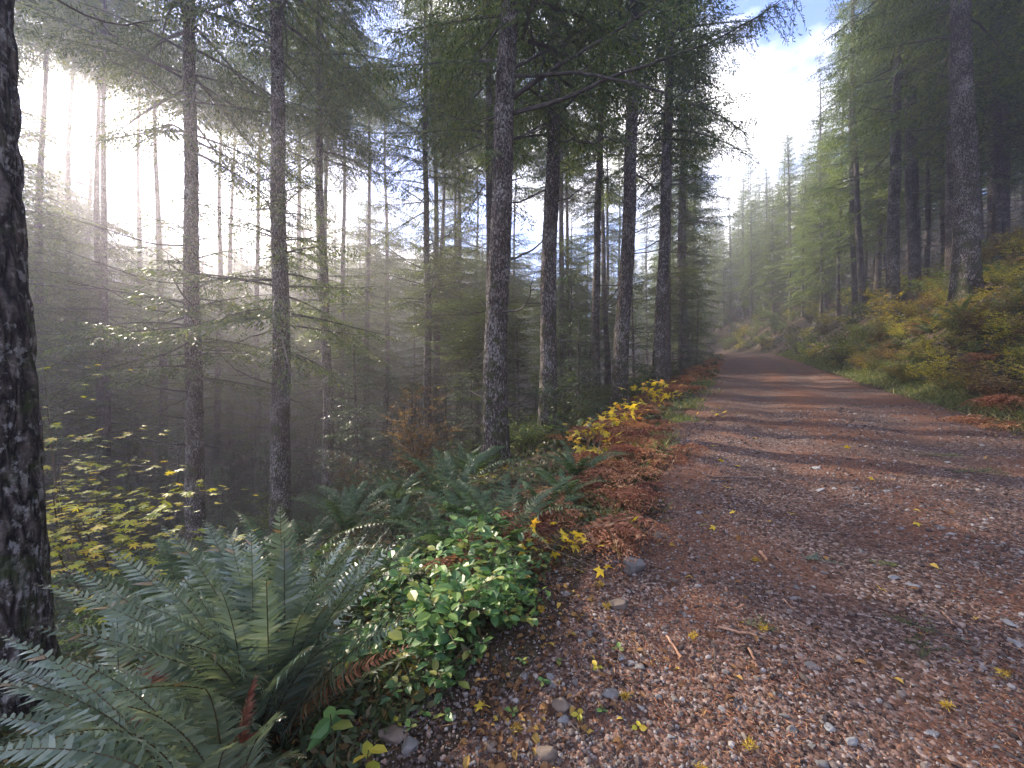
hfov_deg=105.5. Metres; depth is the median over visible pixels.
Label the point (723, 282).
fir tree
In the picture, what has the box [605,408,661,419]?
bracken
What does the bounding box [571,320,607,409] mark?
hemlock sapling
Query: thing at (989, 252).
bush
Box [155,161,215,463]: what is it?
fir tree
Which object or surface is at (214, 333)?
fir tree
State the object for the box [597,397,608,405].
bush
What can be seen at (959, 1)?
fir tree
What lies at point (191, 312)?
fir tree
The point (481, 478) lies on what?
fern
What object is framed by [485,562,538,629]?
salal shrub
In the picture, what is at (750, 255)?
fir tree
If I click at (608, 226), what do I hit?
fir tree
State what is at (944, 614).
wood splinter
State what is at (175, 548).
bush
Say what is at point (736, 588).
twig
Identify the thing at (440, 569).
salal sprig
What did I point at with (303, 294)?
fir tree
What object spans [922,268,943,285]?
bush
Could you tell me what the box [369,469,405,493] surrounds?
bush
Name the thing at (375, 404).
fir tree
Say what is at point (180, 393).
fir tree
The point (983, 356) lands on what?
bracken
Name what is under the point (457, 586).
salal shrub
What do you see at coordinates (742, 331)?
bush
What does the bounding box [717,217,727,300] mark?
fir tree
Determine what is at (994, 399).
bracken
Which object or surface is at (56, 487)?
vine maple
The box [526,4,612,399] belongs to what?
fir tree
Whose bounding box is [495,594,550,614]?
salal shrub
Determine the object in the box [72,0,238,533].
fir tree
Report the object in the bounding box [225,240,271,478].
fir tree
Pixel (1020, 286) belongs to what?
bush
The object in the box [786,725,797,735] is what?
stone
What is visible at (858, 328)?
bush
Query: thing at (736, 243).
fir tree
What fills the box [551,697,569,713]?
stone
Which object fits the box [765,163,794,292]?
fir tree
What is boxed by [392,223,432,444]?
fir tree
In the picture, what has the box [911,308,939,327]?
bush
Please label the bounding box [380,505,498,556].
sword fern
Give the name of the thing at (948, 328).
bush
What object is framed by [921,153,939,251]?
fir tree
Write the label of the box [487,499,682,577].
bracken
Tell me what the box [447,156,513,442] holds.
fir tree
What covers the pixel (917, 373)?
bush
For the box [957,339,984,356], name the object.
bush
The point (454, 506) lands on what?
sword fern
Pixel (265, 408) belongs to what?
fir tree
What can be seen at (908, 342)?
bush
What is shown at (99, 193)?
fir tree
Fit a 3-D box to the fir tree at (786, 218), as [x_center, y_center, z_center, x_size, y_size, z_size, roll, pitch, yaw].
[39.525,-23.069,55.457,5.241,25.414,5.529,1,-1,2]
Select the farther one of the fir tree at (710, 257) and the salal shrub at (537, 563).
the fir tree at (710, 257)
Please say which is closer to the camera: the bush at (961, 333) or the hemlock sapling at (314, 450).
the bush at (961, 333)
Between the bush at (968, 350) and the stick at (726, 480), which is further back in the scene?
the bush at (968, 350)
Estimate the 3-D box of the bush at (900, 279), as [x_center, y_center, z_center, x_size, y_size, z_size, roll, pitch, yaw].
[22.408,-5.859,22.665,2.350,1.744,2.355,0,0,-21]
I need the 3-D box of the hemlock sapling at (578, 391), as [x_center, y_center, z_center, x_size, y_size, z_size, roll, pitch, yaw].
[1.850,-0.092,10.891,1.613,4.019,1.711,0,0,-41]
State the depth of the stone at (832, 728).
1.50 m
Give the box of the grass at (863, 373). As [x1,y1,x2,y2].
[567,347,1023,544]
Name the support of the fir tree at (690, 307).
on the ground at (460, 714)
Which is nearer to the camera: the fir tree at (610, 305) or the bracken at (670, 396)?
the bracken at (670, 396)
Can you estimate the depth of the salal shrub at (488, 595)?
2.17 m
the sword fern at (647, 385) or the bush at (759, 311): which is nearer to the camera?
the sword fern at (647, 385)
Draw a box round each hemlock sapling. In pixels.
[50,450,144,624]
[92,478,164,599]
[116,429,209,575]
[205,465,248,538]
[208,449,258,544]
[237,433,298,538]
[290,395,338,525]
[299,439,345,498]
[311,398,368,509]
[313,340,394,519]
[361,372,417,482]
[385,377,422,473]
[418,360,468,466]
[438,375,481,467]
[447,354,482,451]
[477,364,525,431]
[507,317,538,443]
[521,368,538,430]
[529,274,603,418]
[557,309,608,431]
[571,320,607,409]
[602,271,667,397]
[669,282,709,377]
[671,281,717,366]
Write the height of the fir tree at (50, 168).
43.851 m
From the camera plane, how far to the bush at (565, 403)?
8.55 m
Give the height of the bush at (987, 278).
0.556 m
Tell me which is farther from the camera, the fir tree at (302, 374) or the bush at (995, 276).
the fir tree at (302, 374)
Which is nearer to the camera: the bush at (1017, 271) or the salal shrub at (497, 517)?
the salal shrub at (497, 517)
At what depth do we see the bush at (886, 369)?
11.87 m
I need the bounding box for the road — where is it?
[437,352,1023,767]
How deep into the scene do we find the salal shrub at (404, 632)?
2.09 m
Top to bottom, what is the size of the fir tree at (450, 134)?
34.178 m
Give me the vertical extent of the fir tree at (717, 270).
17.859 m
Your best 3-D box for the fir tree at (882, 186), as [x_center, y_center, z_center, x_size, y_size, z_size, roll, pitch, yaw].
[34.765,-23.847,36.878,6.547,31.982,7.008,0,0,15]
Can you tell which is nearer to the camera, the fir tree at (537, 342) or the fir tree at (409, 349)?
the fir tree at (537, 342)
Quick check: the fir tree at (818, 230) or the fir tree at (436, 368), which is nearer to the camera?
the fir tree at (436, 368)
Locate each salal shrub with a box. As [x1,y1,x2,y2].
[323,613,418,671]
[327,624,387,678]
[349,597,413,640]
[351,582,400,614]
[356,561,420,598]
[367,586,429,624]
[371,608,433,662]
[376,535,425,571]
[379,627,492,705]
[387,541,472,622]
[388,573,490,670]
[398,536,446,561]
[403,560,441,581]
[407,559,519,640]
[417,562,523,611]
[423,496,470,538]
[427,520,493,568]
[430,562,463,583]
[449,503,520,557]
[450,516,534,575]
[459,572,526,618]
[462,552,549,596]
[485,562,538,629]
[490,554,550,597]
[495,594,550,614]
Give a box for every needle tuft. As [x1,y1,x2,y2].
[508,721,523,735]
[538,604,545,612]
[595,580,604,585]
[603,600,610,608]
[619,690,632,700]
[688,630,697,638]
[691,759,706,767]
[743,735,759,751]
[757,623,768,631]
[939,699,959,711]
[992,667,1010,677]
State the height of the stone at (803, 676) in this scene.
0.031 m
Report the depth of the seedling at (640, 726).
1.50 m
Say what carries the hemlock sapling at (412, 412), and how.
on the ground at (460, 714)
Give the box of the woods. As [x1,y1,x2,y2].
[29,217,603,405]
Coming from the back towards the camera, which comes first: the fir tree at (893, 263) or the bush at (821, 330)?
the bush at (821, 330)
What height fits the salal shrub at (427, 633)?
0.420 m
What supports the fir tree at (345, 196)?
on the ground at (460, 714)
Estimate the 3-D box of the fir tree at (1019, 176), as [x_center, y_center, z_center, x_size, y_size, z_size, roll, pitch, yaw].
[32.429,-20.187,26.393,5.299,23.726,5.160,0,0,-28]
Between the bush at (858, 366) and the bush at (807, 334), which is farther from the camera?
the bush at (807, 334)
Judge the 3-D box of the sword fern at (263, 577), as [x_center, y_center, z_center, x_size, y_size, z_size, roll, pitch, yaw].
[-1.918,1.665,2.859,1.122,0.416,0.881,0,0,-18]
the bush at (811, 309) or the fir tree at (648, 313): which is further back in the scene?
the fir tree at (648, 313)
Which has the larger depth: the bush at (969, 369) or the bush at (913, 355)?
the bush at (913, 355)
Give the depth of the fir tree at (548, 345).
9.90 m
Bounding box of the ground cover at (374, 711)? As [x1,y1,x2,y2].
[0,187,1023,767]
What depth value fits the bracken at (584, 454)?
5.08 m
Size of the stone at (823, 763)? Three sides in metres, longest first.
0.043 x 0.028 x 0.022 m
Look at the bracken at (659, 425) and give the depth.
6.96 m
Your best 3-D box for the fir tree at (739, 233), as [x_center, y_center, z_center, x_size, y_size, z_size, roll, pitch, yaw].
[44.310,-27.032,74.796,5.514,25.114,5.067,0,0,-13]
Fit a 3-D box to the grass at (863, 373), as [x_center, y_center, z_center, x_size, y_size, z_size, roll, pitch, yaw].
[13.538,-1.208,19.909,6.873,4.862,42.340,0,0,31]
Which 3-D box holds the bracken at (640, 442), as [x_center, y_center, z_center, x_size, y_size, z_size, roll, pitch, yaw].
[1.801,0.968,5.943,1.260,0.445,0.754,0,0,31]
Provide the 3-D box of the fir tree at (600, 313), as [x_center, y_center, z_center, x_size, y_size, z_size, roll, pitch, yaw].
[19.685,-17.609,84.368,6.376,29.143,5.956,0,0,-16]
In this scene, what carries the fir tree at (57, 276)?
on the ground at (460, 714)
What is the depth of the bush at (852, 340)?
17.61 m
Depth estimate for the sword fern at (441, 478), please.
9.15 m
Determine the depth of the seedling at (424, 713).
1.60 m
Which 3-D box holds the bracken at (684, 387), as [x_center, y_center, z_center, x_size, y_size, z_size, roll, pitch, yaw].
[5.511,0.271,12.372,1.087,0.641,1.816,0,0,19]
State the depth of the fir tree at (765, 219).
75.25 m
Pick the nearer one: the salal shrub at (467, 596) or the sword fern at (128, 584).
the salal shrub at (467, 596)
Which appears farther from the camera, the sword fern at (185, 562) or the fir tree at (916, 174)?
the fir tree at (916, 174)
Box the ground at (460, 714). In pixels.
[0,188,1023,767]
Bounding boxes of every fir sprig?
[737,615,778,632]
[799,552,840,563]
[866,558,897,566]
[882,613,972,643]
[904,634,950,660]
[914,453,962,456]
[952,467,1009,474]
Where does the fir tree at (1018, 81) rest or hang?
on the ground at (460, 714)
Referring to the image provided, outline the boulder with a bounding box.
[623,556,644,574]
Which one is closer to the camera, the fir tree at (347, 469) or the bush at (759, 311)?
the fir tree at (347, 469)
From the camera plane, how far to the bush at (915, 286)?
18.07 m
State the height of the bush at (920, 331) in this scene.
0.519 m
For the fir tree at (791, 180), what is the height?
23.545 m
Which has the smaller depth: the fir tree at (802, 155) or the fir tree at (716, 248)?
the fir tree at (716, 248)
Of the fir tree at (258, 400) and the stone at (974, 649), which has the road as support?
the stone at (974, 649)
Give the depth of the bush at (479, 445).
16.64 m
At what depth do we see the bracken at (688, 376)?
16.29 m
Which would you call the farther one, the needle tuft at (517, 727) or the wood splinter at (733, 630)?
the wood splinter at (733, 630)
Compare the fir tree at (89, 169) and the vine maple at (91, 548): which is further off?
the fir tree at (89, 169)
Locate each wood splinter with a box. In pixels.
[666,635,682,658]
[718,625,756,635]
[747,647,757,667]
[758,550,768,561]
[941,611,953,624]
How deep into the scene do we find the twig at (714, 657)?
1.82 m
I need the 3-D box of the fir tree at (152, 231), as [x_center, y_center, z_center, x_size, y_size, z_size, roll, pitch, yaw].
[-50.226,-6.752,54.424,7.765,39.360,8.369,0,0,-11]
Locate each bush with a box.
[50,554,66,584]
[50,560,94,627]
[54,539,159,646]
[54,595,129,656]
[146,535,184,568]
[177,519,243,566]
[177,538,254,555]
[235,490,298,537]
[294,524,307,541]
[321,460,406,515]
[349,459,394,489]
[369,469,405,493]
[402,453,461,490]
[419,454,438,469]
[440,447,458,467]
[442,438,479,464]
[465,431,480,454]
[468,430,530,454]
[480,410,537,455]
[507,418,564,453]
[509,420,558,455]
[510,425,535,454]
[526,369,607,438]
[555,407,590,440]
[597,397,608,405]
[628,375,646,400]
[631,365,650,385]
[715,332,733,343]
[718,339,732,348]
[728,334,741,344]
[729,323,741,334]
[735,304,750,315]
[735,341,744,349]
[736,322,752,337]
[744,326,760,337]
[749,313,765,327]
[753,306,770,317]
[755,333,770,346]
[757,307,769,318]
[761,340,774,349]
[765,310,785,331]
[766,317,783,334]
[784,323,794,332]
[787,339,809,351]
[794,340,824,356]
[796,327,813,337]
[797,310,812,319]
[797,328,813,338]
[799,298,824,317]
[800,332,817,345]
[802,341,824,358]
[807,337,867,364]
[811,328,854,350]
[815,308,838,325]
[815,323,834,334]
[828,343,848,359]
[829,288,851,306]
[830,286,851,303]
[833,315,855,325]
[835,288,867,304]
[836,300,879,320]
[841,336,867,356]
[842,319,874,347]
[844,342,867,358]
[847,353,870,371]
[848,351,873,366]
[849,323,873,338]
[855,352,896,371]
[855,358,876,368]
[862,287,921,324]
[863,315,893,332]
[866,266,922,290]
[866,277,873,298]
[866,325,896,343]
[867,293,884,311]
[868,339,894,362]
[869,325,885,340]
[872,360,902,373]
[876,334,907,350]
[876,349,899,359]
[877,365,901,376]
[879,361,905,376]
[881,315,906,333]
[883,326,911,340]
[884,279,906,295]
[884,346,908,360]
[887,324,904,335]
[887,367,915,381]
[890,352,931,377]
[894,349,912,359]
[897,300,922,315]
[897,303,928,321]
[897,358,938,382]
[900,345,931,366]
[901,344,924,358]
[902,277,933,299]
[902,316,918,330]
[902,338,918,349]
[906,331,954,365]
[906,339,940,350]
[908,322,928,335]
[908,349,965,382]
[908,363,974,389]
[910,274,940,290]
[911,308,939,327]
[913,265,949,290]
[913,333,934,344]
[916,287,944,311]
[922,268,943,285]
[922,277,941,294]
[924,317,947,331]
[930,302,989,336]
[932,292,947,303]
[934,370,1013,397]
[937,294,984,320]
[938,304,958,318]
[938,321,966,333]
[939,330,964,348]
[939,356,997,384]
[944,328,987,350]
[947,355,976,371]
[948,303,996,337]
[953,296,976,306]
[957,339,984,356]
[959,373,1014,400]
[964,303,994,322]
[966,284,1000,303]
[967,364,1023,404]
[972,313,1020,336]
[977,309,1023,343]
[979,330,1023,357]
[980,346,1023,384]
[981,238,1007,261]
[981,239,1001,264]
[981,262,1014,283]
[981,302,1015,324]
[982,225,1023,258]
[982,260,1022,287]
[983,232,1017,254]
[983,270,1000,284]
[983,297,1013,311]
[987,231,1023,259]
[990,292,1023,316]
[991,285,1020,302]
[995,268,1023,289]
[995,346,1023,360]
[996,300,1023,336]
[997,252,1021,268]
[1000,264,1023,277]
[1000,265,1023,291]
[1004,286,1023,303]
[1011,336,1023,359]
[1012,364,1023,386]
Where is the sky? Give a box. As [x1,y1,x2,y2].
[14,0,1018,335]
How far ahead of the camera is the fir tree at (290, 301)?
44.14 m
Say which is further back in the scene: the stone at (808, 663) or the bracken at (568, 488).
the bracken at (568, 488)
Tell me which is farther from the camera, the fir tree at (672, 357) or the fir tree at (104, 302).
the fir tree at (672, 357)
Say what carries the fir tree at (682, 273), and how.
on the ground at (460, 714)
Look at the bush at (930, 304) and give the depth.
14.99 m
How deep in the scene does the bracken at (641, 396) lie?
13.00 m
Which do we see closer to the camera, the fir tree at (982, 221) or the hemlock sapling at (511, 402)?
the hemlock sapling at (511, 402)
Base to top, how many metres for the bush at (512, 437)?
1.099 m
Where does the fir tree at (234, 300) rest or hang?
on the ground at (460, 714)
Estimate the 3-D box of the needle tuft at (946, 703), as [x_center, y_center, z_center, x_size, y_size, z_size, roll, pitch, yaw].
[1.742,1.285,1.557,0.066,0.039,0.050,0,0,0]
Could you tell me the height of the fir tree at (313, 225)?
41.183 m
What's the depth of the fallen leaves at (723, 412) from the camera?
7.48 m
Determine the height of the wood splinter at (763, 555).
0.029 m
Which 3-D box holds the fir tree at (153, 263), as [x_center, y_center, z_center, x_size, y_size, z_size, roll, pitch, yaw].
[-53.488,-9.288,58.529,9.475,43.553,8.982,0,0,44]
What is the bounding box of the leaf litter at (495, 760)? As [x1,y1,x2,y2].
[227,372,1023,767]
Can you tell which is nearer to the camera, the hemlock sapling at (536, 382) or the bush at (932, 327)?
the bush at (932, 327)
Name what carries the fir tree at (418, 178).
on the ground at (460, 714)
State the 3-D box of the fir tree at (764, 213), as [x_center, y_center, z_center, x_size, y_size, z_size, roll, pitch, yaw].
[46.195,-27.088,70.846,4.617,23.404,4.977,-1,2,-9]
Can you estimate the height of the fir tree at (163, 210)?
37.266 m
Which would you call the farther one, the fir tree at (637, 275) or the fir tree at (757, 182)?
the fir tree at (637, 275)
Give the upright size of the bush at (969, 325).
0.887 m
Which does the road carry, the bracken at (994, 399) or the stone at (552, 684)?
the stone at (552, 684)
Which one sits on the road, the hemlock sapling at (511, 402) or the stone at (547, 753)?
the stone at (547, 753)
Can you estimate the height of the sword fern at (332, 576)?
0.486 m
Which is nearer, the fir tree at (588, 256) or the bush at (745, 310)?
the fir tree at (588, 256)
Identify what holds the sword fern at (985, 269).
on the ground at (460, 714)
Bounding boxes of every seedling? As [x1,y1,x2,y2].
[353,740,387,767]
[393,716,401,725]
[405,719,419,731]
[417,706,430,716]
[504,706,519,716]
[517,657,531,664]
[538,677,550,686]
[571,708,582,720]
[592,660,602,669]
[596,703,607,712]
[611,642,623,650]
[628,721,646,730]
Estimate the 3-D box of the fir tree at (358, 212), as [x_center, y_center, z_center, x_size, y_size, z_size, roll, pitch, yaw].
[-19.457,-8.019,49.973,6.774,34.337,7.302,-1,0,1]
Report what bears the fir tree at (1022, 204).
on the ground at (460, 714)
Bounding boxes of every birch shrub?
[324,450,380,514]
[379,383,466,498]
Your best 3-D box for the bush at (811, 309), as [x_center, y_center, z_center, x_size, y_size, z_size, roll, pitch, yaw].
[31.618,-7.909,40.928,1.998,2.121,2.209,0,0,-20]
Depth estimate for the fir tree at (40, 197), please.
20.18 m
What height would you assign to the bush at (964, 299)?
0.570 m
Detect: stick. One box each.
[707,476,757,478]
[711,479,742,481]
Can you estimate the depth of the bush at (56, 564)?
6.84 m
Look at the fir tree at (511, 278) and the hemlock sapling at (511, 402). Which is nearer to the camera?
the hemlock sapling at (511, 402)
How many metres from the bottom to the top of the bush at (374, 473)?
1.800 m
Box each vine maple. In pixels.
[39,360,184,641]
[46,479,256,624]
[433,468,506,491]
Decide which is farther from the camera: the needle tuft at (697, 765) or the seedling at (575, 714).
the seedling at (575, 714)
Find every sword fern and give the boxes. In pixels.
[0,552,239,767]
[0,635,307,767]
[27,534,306,641]
[30,504,428,762]
[58,551,206,637]
[81,529,264,599]
[83,572,184,626]
[120,510,388,633]
[123,526,310,604]
[170,536,242,578]
[197,559,328,630]
[235,527,267,542]
[249,541,403,624]
[268,512,335,541]
[278,480,404,537]
[283,505,343,531]
[293,479,405,523]
[327,527,430,587]
[340,470,427,506]
[350,490,443,534]
[370,468,443,501]
[377,447,531,512]
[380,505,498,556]
[408,480,532,521]
[421,471,596,577]
[424,443,495,474]
[426,468,456,485]
[430,445,522,477]
[430,466,460,479]
[481,475,599,522]
[526,466,612,502]
[537,439,635,476]
[546,418,597,441]
[586,411,608,422]
[628,377,670,394]
[836,314,860,324]
[864,339,907,355]
[892,312,905,320]
[898,315,950,334]
[915,309,939,321]
[920,294,980,321]
[983,256,1017,274]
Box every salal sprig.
[306,706,354,767]
[432,565,446,584]
[433,707,452,720]
[441,668,469,690]
[454,627,478,646]
[490,610,511,628]
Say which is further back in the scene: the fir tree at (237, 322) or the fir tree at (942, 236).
the fir tree at (237, 322)
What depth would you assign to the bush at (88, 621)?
4.27 m
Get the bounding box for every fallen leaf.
[409,664,416,673]
[422,683,430,692]
[474,700,489,711]
[525,711,533,725]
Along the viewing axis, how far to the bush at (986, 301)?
10.40 m
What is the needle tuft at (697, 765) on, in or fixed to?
on the road
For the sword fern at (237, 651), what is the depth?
1.56 m
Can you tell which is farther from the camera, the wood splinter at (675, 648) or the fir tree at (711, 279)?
the fir tree at (711, 279)
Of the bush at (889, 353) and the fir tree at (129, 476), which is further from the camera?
the fir tree at (129, 476)
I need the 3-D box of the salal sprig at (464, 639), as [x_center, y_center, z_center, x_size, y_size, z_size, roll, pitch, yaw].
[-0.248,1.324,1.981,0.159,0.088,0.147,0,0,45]
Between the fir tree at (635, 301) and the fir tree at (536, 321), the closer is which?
the fir tree at (536, 321)
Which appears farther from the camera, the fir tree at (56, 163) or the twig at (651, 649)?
the fir tree at (56, 163)
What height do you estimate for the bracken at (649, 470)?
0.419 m
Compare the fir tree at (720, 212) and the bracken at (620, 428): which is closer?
the bracken at (620, 428)
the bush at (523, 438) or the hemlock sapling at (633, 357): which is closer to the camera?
the bush at (523, 438)
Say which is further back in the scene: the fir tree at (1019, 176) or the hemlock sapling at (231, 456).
the fir tree at (1019, 176)
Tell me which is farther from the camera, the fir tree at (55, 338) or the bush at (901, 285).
the fir tree at (55, 338)
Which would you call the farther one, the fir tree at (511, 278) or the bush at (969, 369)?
the fir tree at (511, 278)
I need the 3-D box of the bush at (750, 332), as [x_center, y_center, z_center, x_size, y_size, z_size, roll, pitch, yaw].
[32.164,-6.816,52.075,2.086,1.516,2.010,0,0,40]
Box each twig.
[563,712,585,743]
[640,625,660,669]
[711,639,716,675]
[717,575,752,598]
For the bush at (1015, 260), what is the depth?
12.53 m
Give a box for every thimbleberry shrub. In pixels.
[492,508,638,577]
[563,414,626,467]
[597,379,682,423]
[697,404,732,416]
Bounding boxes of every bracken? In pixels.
[418,542,534,616]
[458,515,584,579]
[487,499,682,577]
[501,512,657,545]
[513,481,649,540]
[515,476,617,505]
[545,433,597,446]
[550,458,638,489]
[561,450,646,469]
[562,473,669,515]
[564,425,649,446]
[584,463,665,497]
[587,422,661,439]
[591,417,672,445]
[594,434,673,448]
[597,446,693,472]
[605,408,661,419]
[605,441,712,463]
[620,434,665,448]
[625,419,684,431]
[627,416,670,427]
[629,396,661,403]
[637,394,652,399]
[637,400,673,405]
[637,402,672,409]
[657,392,686,398]
[661,389,689,394]
[668,383,703,393]
[673,384,705,390]
[680,377,713,382]
[682,375,714,379]
[683,369,713,374]
[687,372,717,377]
[696,364,723,368]
[696,368,712,372]
[902,322,928,329]
[938,413,1022,430]
[960,393,1023,415]
[962,351,1005,364]
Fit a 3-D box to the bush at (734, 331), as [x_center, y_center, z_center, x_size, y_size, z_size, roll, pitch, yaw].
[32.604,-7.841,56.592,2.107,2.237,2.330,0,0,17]
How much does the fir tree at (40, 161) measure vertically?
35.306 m
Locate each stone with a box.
[378,724,407,744]
[401,735,418,756]
[411,706,419,715]
[475,745,480,755]
[484,740,497,752]
[519,672,528,683]
[532,746,557,760]
[546,673,553,678]
[549,680,555,687]
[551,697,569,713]
[558,715,568,723]
[563,591,570,596]
[587,630,592,636]
[602,687,619,698]
[609,598,627,609]
[635,663,645,669]
[654,531,663,537]
[671,695,680,702]
[718,705,727,712]
[772,691,781,696]
[779,713,790,718]
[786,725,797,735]
[799,673,808,681]
[804,661,820,669]
[807,743,815,748]
[815,760,828,767]
[824,722,835,731]
[845,736,857,745]
[888,575,898,578]
[905,582,920,587]
[926,729,938,735]
[969,646,979,652]
[999,619,1019,626]
[1013,641,1023,647]
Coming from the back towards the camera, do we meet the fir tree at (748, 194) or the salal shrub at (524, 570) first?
the fir tree at (748, 194)
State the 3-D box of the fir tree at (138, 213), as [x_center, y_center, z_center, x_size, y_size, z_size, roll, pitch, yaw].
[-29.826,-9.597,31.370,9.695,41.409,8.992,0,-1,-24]
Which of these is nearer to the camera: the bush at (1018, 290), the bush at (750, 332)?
the bush at (1018, 290)
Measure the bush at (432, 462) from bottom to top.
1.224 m
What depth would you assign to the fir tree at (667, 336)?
18.82 m
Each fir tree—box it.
[0,0,160,736]
[13,0,113,521]
[13,0,182,558]
[14,0,132,538]
[14,0,206,577]
[14,0,338,578]
[14,6,59,460]
[14,8,94,493]
[16,1,152,541]
[18,62,90,469]
[24,156,79,492]
[30,142,61,250]
[31,139,111,495]
[33,80,149,507]
[43,169,120,499]
[44,143,65,231]
[44,145,62,252]
[45,201,128,500]
[53,189,93,495]
[58,163,91,319]
[63,0,206,515]
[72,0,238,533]
[73,178,117,456]
[82,151,112,280]
[82,261,158,525]
[104,0,401,552]
[107,165,145,282]
[112,168,147,412]
[113,212,176,489]
[118,196,179,470]
[121,178,184,461]
[122,210,182,480]
[129,194,184,453]
[133,232,184,474]
[135,173,182,336]
[141,20,269,523]
[143,178,183,446]
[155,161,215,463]
[168,240,225,466]
[172,204,224,446]
[179,1,333,526]
[196,0,421,516]
[196,48,291,504]
[203,248,234,454]
[204,219,248,443]
[204,228,265,476]
[204,292,252,497]
[206,242,223,384]
[211,179,270,458]
[225,230,270,469]
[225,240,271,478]
[236,0,351,490]
[238,0,404,514]
[249,185,310,428]
[252,231,265,289]
[252,237,271,446]
[260,196,314,447]
[260,254,271,426]
[269,164,329,437]
[285,79,362,492]
[289,18,404,498]
[290,201,335,469]
[292,375,299,444]
[296,185,332,435]
[306,194,337,441]
[307,172,358,413]
[311,195,350,396]
[315,22,415,480]
[331,225,374,473]
[345,0,485,465]
[345,52,420,463]
[345,185,393,447]
[345,188,384,447]
[345,196,396,461]
[361,210,400,435]
[362,201,414,453]
[370,0,496,459]
[370,288,391,405]
[372,0,810,470]
[380,0,589,407]
[383,274,409,428]
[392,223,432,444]
[396,290,413,415]
[397,61,485,442]
[404,313,418,380]
[406,280,424,425]
[410,127,482,448]
[413,0,703,448]
[415,233,455,443]
[423,118,485,438]
[423,169,485,434]
[428,77,485,455]
[440,3,543,421]
[443,21,544,407]
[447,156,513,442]
[452,248,479,421]
[466,222,485,418]
[469,107,538,403]
[509,134,544,431]
[514,84,594,368]
[515,0,613,410]
[516,259,539,411]
[516,265,537,406]
[520,0,683,411]
[525,218,559,388]
[525,287,539,405]
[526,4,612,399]
[526,256,557,376]
[528,224,559,388]
[539,0,735,417]
[556,185,591,400]
[563,9,653,394]
[566,190,602,389]
[570,102,643,392]
[577,0,760,379]
[584,0,776,393]
[590,135,646,373]
[600,270,609,366]
[602,258,617,367]
[603,228,617,358]
[620,9,732,374]
[629,245,643,347]
[629,259,642,351]
[629,264,644,353]
[633,195,657,370]
[633,215,653,359]
[636,6,736,369]
[637,253,647,339]
[639,6,736,365]
[641,251,655,335]
[643,235,658,350]
[646,190,677,334]
[653,151,725,366]
[671,204,712,352]
[671,209,677,365]
[671,214,712,351]
[674,128,725,364]
[698,180,724,323]
[699,215,716,316]
[701,211,726,304]
[704,200,725,306]
[706,228,722,330]
[709,227,725,322]
[711,229,739,326]
[715,177,745,321]
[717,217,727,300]
[722,217,741,310]
[726,170,759,319]
[727,194,745,299]
[731,162,762,312]
[731,177,746,306]
[732,199,767,322]
[733,155,762,306]
[733,189,749,291]
[746,167,784,309]
[746,174,771,283]
[749,183,797,316]
[749,185,766,300]
[757,169,776,296]
[757,189,775,280]
[759,179,782,282]
[765,124,809,319]
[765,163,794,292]
[767,147,796,297]
[769,137,807,305]
[771,134,801,307]
[773,191,792,306]
[778,156,828,316]
[788,52,848,311]
[791,105,832,303]
[791,143,850,318]
[791,144,809,264]
[794,146,814,257]
[797,0,929,317]
[802,0,1018,321]
[804,6,874,316]
[805,166,825,284]
[811,0,888,313]
[819,0,924,297]
[821,0,1015,295]
[821,0,1023,317]
[825,154,850,300]
[829,0,991,288]
[832,60,886,285]
[845,31,944,271]
[846,1,905,282]
[853,0,1023,292]
[861,140,887,282]
[868,157,904,284]
[871,55,945,273]
[875,6,947,281]
[884,44,986,256]
[885,176,936,277]
[885,178,936,276]
[886,0,1023,242]
[887,198,906,260]
[900,52,986,271]
[919,0,1023,258]
[921,0,1023,250]
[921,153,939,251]
[924,3,1023,241]
[930,0,1023,216]
[943,4,1023,245]
[948,0,1023,109]
[972,0,1023,166]
[974,0,1023,248]
[974,58,1023,251]
[977,2,1023,124]
[981,142,1023,226]
[984,57,1023,226]
[1010,48,1023,221]
[1011,158,1023,231]
[1011,180,1020,217]
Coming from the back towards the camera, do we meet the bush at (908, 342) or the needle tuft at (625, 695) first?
the bush at (908, 342)
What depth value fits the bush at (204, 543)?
8.38 m
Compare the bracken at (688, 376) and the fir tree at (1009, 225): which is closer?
the bracken at (688, 376)
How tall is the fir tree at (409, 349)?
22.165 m
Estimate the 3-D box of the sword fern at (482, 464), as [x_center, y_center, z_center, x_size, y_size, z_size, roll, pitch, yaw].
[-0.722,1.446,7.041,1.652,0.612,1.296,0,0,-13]
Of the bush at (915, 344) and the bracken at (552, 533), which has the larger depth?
the bush at (915, 344)
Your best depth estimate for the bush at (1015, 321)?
7.93 m
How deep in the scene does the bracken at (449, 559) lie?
2.76 m
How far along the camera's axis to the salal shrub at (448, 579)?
2.52 m
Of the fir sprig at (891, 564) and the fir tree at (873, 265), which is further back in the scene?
the fir tree at (873, 265)
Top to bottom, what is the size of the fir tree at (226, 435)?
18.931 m
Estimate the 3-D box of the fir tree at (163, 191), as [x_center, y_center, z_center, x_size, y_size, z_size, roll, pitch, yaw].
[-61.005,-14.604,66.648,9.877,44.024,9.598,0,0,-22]
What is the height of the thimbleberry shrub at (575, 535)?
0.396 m
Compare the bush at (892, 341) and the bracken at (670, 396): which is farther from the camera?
the bush at (892, 341)
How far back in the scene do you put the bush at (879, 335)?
16.21 m
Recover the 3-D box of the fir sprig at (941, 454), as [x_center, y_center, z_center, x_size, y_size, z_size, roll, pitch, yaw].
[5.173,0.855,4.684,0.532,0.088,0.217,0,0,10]
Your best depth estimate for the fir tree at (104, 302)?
18.93 m
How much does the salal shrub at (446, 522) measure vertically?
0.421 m
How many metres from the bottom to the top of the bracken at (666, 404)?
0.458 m
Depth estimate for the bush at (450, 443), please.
12.06 m

